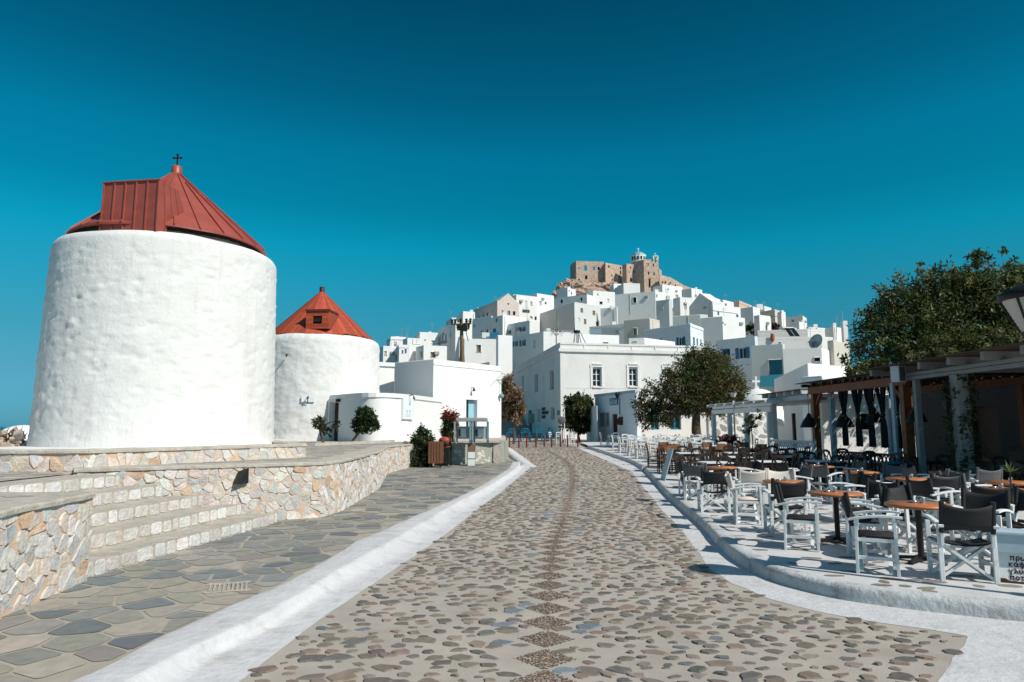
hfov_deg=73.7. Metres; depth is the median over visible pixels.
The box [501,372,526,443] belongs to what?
tamarisk tree
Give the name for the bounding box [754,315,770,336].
house
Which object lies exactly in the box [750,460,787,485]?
table
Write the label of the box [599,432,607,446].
taverna chair
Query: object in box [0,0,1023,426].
sky
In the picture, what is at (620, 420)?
notice case
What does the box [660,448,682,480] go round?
easel board
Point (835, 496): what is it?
round table
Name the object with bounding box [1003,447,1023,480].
bar counter
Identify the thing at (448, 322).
house
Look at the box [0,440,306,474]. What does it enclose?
stone wall
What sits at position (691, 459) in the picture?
cross back chair
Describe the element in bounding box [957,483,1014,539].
directors chair
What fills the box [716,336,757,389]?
house
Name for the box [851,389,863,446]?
curtain
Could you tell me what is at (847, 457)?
table
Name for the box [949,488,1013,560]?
directors chair
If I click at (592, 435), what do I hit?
kiosk annex
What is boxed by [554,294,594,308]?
house
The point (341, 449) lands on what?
terrace flagstones
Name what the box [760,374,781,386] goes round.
balcony railing
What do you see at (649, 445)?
taverna chair
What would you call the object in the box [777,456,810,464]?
table
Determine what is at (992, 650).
painted street edge
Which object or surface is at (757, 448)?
cross back chair
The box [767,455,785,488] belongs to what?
cross back chair
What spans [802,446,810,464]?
cross back chair
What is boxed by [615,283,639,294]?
house
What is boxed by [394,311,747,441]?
ground
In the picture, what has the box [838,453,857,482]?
cross back chair
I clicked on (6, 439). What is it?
dry bush
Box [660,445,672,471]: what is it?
wide back chair
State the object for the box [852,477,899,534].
directors chair
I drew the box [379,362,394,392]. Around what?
gallery building
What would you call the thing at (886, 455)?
lattice fence
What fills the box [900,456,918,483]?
cross back chair
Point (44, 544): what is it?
stone wall
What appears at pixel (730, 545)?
terrace kerb
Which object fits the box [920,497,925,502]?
candle jar
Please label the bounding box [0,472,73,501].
stone terrace
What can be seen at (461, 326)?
utility pole
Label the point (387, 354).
house
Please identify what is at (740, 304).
house
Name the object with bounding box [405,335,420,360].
house
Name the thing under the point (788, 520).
directors chair
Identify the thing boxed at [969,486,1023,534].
round table
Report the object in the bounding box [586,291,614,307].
house
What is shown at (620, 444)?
taverna chair
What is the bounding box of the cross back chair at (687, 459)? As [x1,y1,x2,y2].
[677,446,690,464]
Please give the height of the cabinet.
1.000 m
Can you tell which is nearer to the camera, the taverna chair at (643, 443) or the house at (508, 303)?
the taverna chair at (643, 443)
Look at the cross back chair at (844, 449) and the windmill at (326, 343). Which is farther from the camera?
the windmill at (326, 343)
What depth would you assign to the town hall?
63.70 m
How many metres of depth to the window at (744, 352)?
96.29 m
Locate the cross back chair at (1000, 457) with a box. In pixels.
[992,456,1016,486]
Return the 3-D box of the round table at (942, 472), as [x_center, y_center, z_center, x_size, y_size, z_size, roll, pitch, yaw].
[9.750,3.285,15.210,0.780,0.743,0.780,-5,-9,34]
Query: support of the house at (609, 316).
on the ground
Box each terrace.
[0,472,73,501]
[154,435,505,464]
[581,442,1023,600]
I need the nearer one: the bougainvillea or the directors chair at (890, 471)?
the directors chair at (890, 471)
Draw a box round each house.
[379,342,395,373]
[386,328,406,345]
[395,343,408,362]
[403,336,421,345]
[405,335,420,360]
[415,325,437,345]
[416,345,446,360]
[438,320,459,361]
[446,318,457,325]
[458,310,474,338]
[464,339,495,365]
[472,316,492,338]
[474,293,518,318]
[491,312,525,338]
[496,335,511,380]
[508,309,539,336]
[512,294,536,320]
[512,323,573,383]
[529,293,553,320]
[540,302,600,342]
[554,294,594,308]
[557,287,575,297]
[577,334,618,343]
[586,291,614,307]
[589,322,623,343]
[600,305,617,325]
[611,284,620,291]
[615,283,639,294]
[615,289,671,323]
[624,318,659,343]
[629,338,674,344]
[643,323,703,345]
[653,284,682,310]
[656,296,672,327]
[673,296,691,315]
[673,314,707,326]
[682,287,701,302]
[689,293,722,316]
[700,309,745,356]
[712,305,740,317]
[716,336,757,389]
[719,294,733,306]
[734,301,748,314]
[741,305,759,336]
[751,344,784,391]
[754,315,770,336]
[757,328,824,337]
[758,334,832,349]
[760,303,770,311]
[760,305,779,329]
[774,363,856,442]
[778,310,785,329]
[783,348,829,373]
[786,316,806,326]
[790,318,805,328]
[801,376,887,446]
[806,324,824,332]
[825,323,841,341]
[827,340,849,366]
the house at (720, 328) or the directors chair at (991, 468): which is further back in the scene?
the house at (720, 328)
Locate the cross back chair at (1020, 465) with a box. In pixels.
[1009,462,1023,486]
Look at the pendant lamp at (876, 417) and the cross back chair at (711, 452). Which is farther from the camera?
the pendant lamp at (876, 417)
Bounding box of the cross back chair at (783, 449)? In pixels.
[777,448,791,469]
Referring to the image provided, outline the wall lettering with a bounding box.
[542,407,548,418]
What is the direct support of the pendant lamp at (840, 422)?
hanging from the pergola at (817, 389)
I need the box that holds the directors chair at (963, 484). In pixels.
[932,473,970,504]
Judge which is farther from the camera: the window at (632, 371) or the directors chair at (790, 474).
the window at (632, 371)
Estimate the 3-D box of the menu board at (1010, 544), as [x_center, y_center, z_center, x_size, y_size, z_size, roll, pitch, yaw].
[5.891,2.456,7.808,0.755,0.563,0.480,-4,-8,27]
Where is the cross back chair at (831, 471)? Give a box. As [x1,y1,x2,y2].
[823,455,845,487]
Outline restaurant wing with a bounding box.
[809,395,916,460]
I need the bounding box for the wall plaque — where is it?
[301,396,314,403]
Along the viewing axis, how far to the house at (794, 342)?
105.47 m
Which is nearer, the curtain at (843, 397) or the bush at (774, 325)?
the curtain at (843, 397)
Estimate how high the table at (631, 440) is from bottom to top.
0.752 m
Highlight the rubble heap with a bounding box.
[0,426,26,446]
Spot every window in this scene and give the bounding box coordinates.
[519,340,524,345]
[552,370,553,389]
[593,368,600,386]
[599,412,608,426]
[629,368,636,385]
[650,409,657,429]
[670,416,679,429]
[676,337,684,344]
[723,349,729,357]
[735,347,749,358]
[861,414,867,429]
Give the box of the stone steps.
[0,475,276,577]
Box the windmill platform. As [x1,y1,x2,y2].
[0,439,301,448]
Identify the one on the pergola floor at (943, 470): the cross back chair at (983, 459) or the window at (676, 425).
the cross back chair at (983, 459)
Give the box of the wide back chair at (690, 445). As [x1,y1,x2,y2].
[688,443,703,464]
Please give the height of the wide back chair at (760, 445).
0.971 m
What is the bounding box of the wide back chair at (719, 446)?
[712,444,726,458]
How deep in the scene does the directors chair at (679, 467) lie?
17.21 m
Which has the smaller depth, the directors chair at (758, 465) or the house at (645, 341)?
the directors chair at (758, 465)
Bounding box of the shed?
[328,393,442,441]
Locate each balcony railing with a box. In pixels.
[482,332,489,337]
[490,332,498,337]
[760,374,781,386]
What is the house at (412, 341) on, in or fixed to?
on the ground
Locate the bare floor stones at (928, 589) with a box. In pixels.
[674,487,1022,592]
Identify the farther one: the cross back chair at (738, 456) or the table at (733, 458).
the table at (733, 458)
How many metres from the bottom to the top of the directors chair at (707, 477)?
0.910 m
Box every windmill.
[26,154,276,447]
[274,287,379,440]
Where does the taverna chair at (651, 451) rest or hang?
on the terrace at (775, 551)
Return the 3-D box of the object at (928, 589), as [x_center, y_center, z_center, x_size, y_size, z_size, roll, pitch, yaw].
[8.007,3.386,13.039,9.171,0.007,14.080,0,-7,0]
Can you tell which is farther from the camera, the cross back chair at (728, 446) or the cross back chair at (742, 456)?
the cross back chair at (728, 446)
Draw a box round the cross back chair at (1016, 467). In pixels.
[1014,460,1023,487]
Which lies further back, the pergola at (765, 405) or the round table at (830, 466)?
the pergola at (765, 405)
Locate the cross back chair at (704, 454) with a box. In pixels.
[699,453,715,471]
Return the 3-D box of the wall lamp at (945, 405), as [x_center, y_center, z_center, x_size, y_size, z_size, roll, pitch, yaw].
[11.028,1.464,17.305,0.100,0.997,0.206,0,-7,0]
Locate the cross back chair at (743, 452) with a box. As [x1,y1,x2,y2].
[733,451,750,476]
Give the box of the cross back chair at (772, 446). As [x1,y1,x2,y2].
[767,445,782,460]
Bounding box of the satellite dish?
[809,334,822,347]
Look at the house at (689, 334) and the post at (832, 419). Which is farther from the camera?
the house at (689, 334)
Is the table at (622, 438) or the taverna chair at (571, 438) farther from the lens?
the taverna chair at (571, 438)
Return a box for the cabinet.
[449,445,452,465]
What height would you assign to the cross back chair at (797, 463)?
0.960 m
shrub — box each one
[311,415,341,442]
[349,405,381,440]
[403,422,435,467]
[439,405,460,441]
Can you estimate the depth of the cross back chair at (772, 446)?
25.13 m
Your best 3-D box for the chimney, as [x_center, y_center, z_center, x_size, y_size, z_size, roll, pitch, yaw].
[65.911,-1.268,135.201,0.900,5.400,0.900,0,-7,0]
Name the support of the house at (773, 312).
on the ground
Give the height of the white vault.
1.950 m
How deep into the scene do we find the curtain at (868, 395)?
22.13 m
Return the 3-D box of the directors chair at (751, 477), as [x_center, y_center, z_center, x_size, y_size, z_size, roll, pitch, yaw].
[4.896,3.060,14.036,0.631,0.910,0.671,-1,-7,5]
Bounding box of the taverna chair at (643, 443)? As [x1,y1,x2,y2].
[640,437,649,454]
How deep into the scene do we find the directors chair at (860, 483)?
12.81 m
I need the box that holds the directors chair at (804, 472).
[788,464,812,508]
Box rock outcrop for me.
[551,278,617,297]
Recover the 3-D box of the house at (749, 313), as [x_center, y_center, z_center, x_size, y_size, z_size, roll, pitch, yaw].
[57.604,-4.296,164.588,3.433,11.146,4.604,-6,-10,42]
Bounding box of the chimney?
[841,321,848,342]
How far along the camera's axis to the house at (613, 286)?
226.23 m
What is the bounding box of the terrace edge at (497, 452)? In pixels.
[410,438,505,466]
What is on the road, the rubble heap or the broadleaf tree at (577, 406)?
the broadleaf tree at (577, 406)
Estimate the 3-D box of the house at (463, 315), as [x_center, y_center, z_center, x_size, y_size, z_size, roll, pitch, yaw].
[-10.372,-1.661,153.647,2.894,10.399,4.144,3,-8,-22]
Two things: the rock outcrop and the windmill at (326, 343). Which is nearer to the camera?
the windmill at (326, 343)
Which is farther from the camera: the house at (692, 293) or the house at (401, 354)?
the house at (692, 293)
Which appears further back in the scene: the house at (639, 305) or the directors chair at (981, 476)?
the house at (639, 305)
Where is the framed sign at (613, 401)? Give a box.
[609,398,617,404]
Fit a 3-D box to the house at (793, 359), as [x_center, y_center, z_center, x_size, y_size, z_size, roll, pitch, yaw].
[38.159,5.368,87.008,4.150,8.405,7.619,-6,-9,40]
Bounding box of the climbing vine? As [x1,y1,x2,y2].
[934,373,986,483]
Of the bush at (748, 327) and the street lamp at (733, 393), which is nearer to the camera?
the street lamp at (733, 393)
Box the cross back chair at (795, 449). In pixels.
[785,448,797,473]
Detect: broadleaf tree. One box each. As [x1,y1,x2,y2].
[558,391,594,440]
[629,341,755,446]
[837,246,1023,388]
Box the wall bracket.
[499,379,511,397]
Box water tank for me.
[755,304,762,309]
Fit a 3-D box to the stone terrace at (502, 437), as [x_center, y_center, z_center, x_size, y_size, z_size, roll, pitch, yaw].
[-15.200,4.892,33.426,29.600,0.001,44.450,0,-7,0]
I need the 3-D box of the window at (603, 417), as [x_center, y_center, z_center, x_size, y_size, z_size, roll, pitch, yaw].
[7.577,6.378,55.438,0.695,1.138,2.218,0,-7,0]
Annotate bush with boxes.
[0,425,28,442]
[745,322,754,335]
[771,322,779,329]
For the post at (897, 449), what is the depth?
20.71 m
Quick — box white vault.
[3,425,29,438]
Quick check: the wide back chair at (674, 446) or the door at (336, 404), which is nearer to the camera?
the wide back chair at (674, 446)
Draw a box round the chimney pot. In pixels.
[770,333,774,341]
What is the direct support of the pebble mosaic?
on the road
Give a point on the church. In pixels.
(637, 256)
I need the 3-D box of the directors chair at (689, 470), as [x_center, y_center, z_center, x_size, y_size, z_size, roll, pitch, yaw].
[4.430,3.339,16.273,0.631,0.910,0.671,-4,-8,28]
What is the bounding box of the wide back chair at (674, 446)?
[669,444,679,468]
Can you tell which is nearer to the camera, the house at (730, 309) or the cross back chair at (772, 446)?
the cross back chair at (772, 446)
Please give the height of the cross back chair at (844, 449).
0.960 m
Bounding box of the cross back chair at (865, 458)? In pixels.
[858,455,884,481]
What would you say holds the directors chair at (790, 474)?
on the terrace at (775, 551)
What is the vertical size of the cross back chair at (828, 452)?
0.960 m
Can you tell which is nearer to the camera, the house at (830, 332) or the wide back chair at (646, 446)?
the wide back chair at (646, 446)
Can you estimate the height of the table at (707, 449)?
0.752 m
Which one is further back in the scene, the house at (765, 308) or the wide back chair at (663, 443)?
the house at (765, 308)
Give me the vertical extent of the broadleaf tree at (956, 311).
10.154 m
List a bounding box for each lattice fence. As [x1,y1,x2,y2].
[769,438,816,464]
[838,451,894,474]
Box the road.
[240,435,967,681]
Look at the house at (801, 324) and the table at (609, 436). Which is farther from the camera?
the house at (801, 324)
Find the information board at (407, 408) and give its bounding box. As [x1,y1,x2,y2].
[401,398,413,418]
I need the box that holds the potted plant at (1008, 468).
[1002,461,1018,503]
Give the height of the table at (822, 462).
0.752 m
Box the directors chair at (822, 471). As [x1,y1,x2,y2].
[805,462,843,503]
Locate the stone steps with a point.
(132, 525)
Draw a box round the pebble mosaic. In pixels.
[511,450,578,681]
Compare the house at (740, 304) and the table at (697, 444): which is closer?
the table at (697, 444)
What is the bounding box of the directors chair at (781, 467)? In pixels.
[774,460,807,493]
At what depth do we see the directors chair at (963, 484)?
12.16 m
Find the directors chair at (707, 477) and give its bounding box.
[696,468,730,513]
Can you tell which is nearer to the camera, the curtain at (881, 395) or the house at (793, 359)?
the curtain at (881, 395)
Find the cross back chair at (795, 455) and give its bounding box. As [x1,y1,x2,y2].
[792,453,814,481]
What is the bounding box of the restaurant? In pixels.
[912,376,1023,474]
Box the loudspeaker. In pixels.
[889,365,905,382]
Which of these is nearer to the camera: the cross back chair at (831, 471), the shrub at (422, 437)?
the cross back chair at (831, 471)
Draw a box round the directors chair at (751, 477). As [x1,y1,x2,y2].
[732,468,768,513]
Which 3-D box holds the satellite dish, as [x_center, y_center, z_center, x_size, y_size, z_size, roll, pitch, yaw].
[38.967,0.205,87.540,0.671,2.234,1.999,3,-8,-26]
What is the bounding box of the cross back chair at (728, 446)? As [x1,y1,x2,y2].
[723,445,736,463]
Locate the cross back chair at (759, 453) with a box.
[752,452,770,470]
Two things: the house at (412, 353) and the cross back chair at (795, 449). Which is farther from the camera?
the house at (412, 353)
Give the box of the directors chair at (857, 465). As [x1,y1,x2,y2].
[835,459,866,492]
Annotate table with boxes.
[608,435,620,446]
[620,437,634,450]
[627,439,644,451]
[637,441,654,454]
[646,442,665,457]
[676,452,700,464]
[693,443,712,458]
[697,461,733,489]
[701,448,722,459]
[707,466,736,497]
[721,456,752,468]
[723,452,750,456]
[741,448,764,461]
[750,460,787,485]
[763,479,802,519]
[769,452,793,468]
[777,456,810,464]
[803,465,835,481]
[805,460,842,487]
[808,490,863,543]
[838,455,872,471]
[842,470,880,505]
[872,461,914,484]
[884,500,951,565]
[885,477,926,516]
[926,459,946,475]
[928,471,966,474]
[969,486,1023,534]
[985,480,1023,522]
[997,465,1023,488]
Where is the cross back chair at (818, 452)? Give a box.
[817,450,822,459]
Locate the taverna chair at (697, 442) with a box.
[694,438,701,451]
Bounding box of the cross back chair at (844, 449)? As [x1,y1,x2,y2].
[836,448,852,469]
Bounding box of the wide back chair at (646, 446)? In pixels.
[645,443,658,467]
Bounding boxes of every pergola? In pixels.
[707,399,835,449]
[757,389,893,460]
[797,370,1023,467]
[862,342,1023,476]
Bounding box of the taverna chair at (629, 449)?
[626,437,635,455]
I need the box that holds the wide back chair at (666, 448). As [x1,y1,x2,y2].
[657,446,669,472]
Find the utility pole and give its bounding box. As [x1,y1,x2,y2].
[451,318,471,361]
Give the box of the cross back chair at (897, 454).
[893,453,918,473]
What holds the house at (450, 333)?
on the ground
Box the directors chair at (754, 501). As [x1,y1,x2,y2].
[725,471,764,525]
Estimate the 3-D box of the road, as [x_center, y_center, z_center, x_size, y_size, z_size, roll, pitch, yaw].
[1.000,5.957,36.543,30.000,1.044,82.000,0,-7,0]
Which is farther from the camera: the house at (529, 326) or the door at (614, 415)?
the house at (529, 326)
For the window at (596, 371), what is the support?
in the town hall
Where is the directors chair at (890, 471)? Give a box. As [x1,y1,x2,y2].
[869,462,906,500]
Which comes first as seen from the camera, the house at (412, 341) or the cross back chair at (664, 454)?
the cross back chair at (664, 454)
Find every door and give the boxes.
[334,402,338,440]
[467,400,473,425]
[613,414,617,434]
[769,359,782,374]
[975,406,1001,469]
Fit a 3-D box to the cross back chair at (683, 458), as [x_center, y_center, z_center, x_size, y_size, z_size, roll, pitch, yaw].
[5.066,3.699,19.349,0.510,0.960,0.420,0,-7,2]
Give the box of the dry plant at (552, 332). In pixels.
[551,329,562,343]
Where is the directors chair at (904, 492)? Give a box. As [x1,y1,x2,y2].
[876,483,944,552]
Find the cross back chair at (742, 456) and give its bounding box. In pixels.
[733,454,746,485]
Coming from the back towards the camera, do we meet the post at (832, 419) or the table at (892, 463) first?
the post at (832, 419)
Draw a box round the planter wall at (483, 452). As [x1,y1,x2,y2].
[452,440,508,463]
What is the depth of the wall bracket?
44.16 m
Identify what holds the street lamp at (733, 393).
on the terrace at (775, 551)
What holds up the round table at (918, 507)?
on the terrace at (775, 551)
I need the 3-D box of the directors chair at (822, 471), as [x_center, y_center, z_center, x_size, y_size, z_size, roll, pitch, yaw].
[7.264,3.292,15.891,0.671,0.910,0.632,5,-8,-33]
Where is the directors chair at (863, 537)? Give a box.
[840,492,902,576]
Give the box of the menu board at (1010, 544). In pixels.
[986,528,1023,583]
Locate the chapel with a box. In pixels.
[706,376,783,445]
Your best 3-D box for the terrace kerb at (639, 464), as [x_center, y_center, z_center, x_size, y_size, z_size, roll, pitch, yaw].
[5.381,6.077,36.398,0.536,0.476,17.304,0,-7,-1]
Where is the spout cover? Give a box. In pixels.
[233,468,248,483]
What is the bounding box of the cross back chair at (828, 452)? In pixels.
[823,449,840,478]
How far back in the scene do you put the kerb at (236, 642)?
6.76 m
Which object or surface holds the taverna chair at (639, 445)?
on the terrace at (775, 551)
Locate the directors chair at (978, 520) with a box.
[921,500,1000,583]
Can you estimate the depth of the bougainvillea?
30.60 m
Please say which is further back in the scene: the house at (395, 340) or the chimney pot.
the house at (395, 340)
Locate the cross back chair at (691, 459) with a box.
[686,448,701,465]
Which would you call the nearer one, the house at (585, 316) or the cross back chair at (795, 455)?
the cross back chair at (795, 455)
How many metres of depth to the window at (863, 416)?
31.47 m
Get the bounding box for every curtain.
[838,391,848,445]
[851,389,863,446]
[863,388,875,447]
[875,387,888,447]
[887,386,902,448]
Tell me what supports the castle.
on the ground
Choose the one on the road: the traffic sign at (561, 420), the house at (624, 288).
the traffic sign at (561, 420)
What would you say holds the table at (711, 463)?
on the terrace at (775, 551)
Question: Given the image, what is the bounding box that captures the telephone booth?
[454,418,488,465]
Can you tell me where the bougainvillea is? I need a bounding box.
[715,434,740,448]
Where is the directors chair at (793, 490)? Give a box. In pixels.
[761,478,808,534]
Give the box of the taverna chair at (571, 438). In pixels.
[568,432,574,443]
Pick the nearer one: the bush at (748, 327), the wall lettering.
the wall lettering
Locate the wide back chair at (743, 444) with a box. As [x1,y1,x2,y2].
[738,442,751,456]
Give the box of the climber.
[740,408,762,454]
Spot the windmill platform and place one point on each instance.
(18, 447)
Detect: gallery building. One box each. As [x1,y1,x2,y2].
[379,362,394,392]
[394,359,501,437]
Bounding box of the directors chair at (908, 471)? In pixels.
[900,464,936,498]
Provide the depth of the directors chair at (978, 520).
7.76 m
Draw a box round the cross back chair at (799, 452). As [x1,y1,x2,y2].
[791,451,808,474]
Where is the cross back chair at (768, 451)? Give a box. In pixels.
[765,450,774,470]
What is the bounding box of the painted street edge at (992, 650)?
[580,448,1023,681]
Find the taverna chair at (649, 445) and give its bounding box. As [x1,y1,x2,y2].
[647,438,655,457]
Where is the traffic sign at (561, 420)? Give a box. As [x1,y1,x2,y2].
[558,409,565,443]
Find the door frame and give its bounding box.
[466,400,467,425]
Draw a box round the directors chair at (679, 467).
[674,459,703,497]
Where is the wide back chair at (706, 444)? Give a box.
[702,442,712,459]
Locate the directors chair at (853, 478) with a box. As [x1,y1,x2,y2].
[847,469,894,518]
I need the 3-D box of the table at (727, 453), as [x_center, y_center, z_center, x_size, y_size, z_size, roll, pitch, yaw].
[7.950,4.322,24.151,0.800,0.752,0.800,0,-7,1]
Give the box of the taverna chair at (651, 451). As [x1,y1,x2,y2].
[645,441,656,461]
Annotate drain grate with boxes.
[204,581,250,592]
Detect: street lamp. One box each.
[728,390,737,434]
[996,283,1023,338]
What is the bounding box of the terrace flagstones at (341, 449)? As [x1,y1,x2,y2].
[0,441,496,496]
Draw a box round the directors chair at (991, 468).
[970,463,993,484]
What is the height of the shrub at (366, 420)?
1.734 m
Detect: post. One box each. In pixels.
[828,392,836,468]
[889,383,902,482]
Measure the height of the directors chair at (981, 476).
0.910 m
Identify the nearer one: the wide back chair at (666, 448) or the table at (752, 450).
the wide back chair at (666, 448)
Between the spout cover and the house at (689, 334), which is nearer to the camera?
the spout cover
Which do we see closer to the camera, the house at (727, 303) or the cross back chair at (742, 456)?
the cross back chair at (742, 456)
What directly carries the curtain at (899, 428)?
hanging from the pergola at (817, 389)
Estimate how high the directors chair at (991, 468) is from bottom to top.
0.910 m
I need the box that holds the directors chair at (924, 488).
[905,475,960,532]
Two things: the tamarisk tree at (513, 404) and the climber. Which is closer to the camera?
the climber
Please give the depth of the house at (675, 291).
223.72 m
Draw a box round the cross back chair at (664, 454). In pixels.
[661,447,675,473]
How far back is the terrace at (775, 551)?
9.39 m
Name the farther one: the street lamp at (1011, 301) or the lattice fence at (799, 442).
the lattice fence at (799, 442)
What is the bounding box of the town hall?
[515,342,706,439]
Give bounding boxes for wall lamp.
[615,392,619,414]
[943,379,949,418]
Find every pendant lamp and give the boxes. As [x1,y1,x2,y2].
[800,393,818,427]
[834,412,854,426]
[864,405,880,422]
[906,408,927,421]
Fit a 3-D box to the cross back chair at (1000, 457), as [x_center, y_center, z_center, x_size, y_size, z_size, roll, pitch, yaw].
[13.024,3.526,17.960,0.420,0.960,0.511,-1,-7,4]
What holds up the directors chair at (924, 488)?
on the terrace at (775, 551)
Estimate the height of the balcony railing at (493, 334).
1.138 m
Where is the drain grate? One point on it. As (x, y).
(228, 586)
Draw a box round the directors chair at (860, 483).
[828,471,876,519]
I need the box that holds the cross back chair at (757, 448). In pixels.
[754,446,770,468]
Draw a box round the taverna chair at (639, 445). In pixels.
[634,436,643,453]
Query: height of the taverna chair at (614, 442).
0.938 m
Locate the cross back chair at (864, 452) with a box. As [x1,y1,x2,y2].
[862,451,874,470]
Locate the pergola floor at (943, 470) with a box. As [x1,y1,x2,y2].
[927,468,1007,486]
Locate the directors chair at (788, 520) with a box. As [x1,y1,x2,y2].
[772,482,822,551]
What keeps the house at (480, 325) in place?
on the ground
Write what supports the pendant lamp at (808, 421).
hanging from the pergola at (817, 389)
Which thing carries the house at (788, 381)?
on the ground
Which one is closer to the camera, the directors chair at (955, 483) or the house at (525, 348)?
the directors chair at (955, 483)
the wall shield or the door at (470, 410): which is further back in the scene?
the wall shield
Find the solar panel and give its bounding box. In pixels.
[781,327,799,335]
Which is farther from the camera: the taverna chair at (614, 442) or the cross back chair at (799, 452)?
the taverna chair at (614, 442)
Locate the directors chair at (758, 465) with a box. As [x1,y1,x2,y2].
[735,459,763,494]
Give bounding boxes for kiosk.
[594,390,640,442]
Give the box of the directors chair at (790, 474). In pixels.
[767,468,802,516]
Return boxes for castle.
[570,259,689,291]
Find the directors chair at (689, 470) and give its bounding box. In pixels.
[682,462,712,501]
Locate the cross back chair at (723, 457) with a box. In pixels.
[713,456,730,490]
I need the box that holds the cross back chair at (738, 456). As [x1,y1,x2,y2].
[735,453,752,485]
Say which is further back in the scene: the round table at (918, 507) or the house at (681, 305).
the house at (681, 305)
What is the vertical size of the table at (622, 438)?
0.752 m
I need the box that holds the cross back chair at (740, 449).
[735,448,749,469]
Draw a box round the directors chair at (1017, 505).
[996,486,1023,528]
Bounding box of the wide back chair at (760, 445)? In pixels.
[752,444,766,459]
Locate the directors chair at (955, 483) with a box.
[915,473,960,514]
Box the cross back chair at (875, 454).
[869,453,892,482]
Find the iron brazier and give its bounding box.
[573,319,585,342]
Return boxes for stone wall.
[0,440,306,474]
[0,492,95,617]
[73,444,410,519]
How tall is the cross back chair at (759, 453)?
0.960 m
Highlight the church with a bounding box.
[631,248,645,263]
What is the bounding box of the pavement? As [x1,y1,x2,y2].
[0,457,514,681]
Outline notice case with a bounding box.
[618,417,622,424]
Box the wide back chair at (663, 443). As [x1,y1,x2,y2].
[658,442,670,465]
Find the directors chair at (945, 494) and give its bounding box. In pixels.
[937,471,992,504]
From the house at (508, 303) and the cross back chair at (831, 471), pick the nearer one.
the cross back chair at (831, 471)
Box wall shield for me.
[528,414,533,422]
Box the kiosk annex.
[586,406,597,441]
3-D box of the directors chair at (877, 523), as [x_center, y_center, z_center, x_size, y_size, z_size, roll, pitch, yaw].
[5.019,2.513,9.665,0.671,0.910,0.632,-3,-8,25]
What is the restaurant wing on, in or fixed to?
on the terrace at (775, 551)
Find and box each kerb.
[70,448,536,681]
[315,440,394,445]
[587,446,646,468]
[644,467,1023,621]
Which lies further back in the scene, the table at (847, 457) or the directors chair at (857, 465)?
the table at (847, 457)
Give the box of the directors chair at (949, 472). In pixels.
[925,468,970,512]
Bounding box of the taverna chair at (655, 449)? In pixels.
[654,439,663,453]
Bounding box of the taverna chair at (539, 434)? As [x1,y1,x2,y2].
[537,429,542,439]
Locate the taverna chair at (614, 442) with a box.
[611,434,619,449]
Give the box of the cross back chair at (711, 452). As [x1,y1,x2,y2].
[708,450,719,471]
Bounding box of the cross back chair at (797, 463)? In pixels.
[792,453,800,475]
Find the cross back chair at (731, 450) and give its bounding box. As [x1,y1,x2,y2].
[722,449,737,476]
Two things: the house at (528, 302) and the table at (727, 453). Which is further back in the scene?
the house at (528, 302)
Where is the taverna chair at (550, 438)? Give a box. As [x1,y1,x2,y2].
[548,432,555,444]
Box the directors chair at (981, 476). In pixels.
[960,467,1002,493]
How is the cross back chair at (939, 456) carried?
on the pergola floor at (943, 470)
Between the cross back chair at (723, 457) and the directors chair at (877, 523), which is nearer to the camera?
the directors chair at (877, 523)
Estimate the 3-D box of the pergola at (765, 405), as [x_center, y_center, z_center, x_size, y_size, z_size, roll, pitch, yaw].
[12.589,4.509,33.812,3.300,2.940,7.124,1,-7,-5]
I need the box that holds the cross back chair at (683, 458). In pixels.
[680,454,700,482]
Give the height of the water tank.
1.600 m
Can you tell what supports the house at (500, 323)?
on the ground
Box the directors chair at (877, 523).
[839,485,891,555]
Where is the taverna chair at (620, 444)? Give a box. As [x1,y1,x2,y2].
[617,436,626,452]
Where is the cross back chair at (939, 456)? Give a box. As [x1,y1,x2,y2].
[929,454,950,477]
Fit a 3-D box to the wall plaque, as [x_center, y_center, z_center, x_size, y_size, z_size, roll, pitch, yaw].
[-9.926,2.847,33.161,0.620,0.403,0.320,1,-7,-7]
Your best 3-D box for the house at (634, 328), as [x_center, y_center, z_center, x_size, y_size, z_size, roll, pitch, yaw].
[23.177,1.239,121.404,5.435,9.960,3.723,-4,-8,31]
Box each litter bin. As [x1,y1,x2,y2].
[428,441,443,467]
[439,437,451,465]
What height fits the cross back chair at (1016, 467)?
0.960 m
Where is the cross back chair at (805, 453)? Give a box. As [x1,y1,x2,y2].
[802,452,823,482]
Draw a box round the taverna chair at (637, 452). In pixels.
[634,439,645,458]
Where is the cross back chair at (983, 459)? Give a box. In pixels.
[981,457,1007,485]

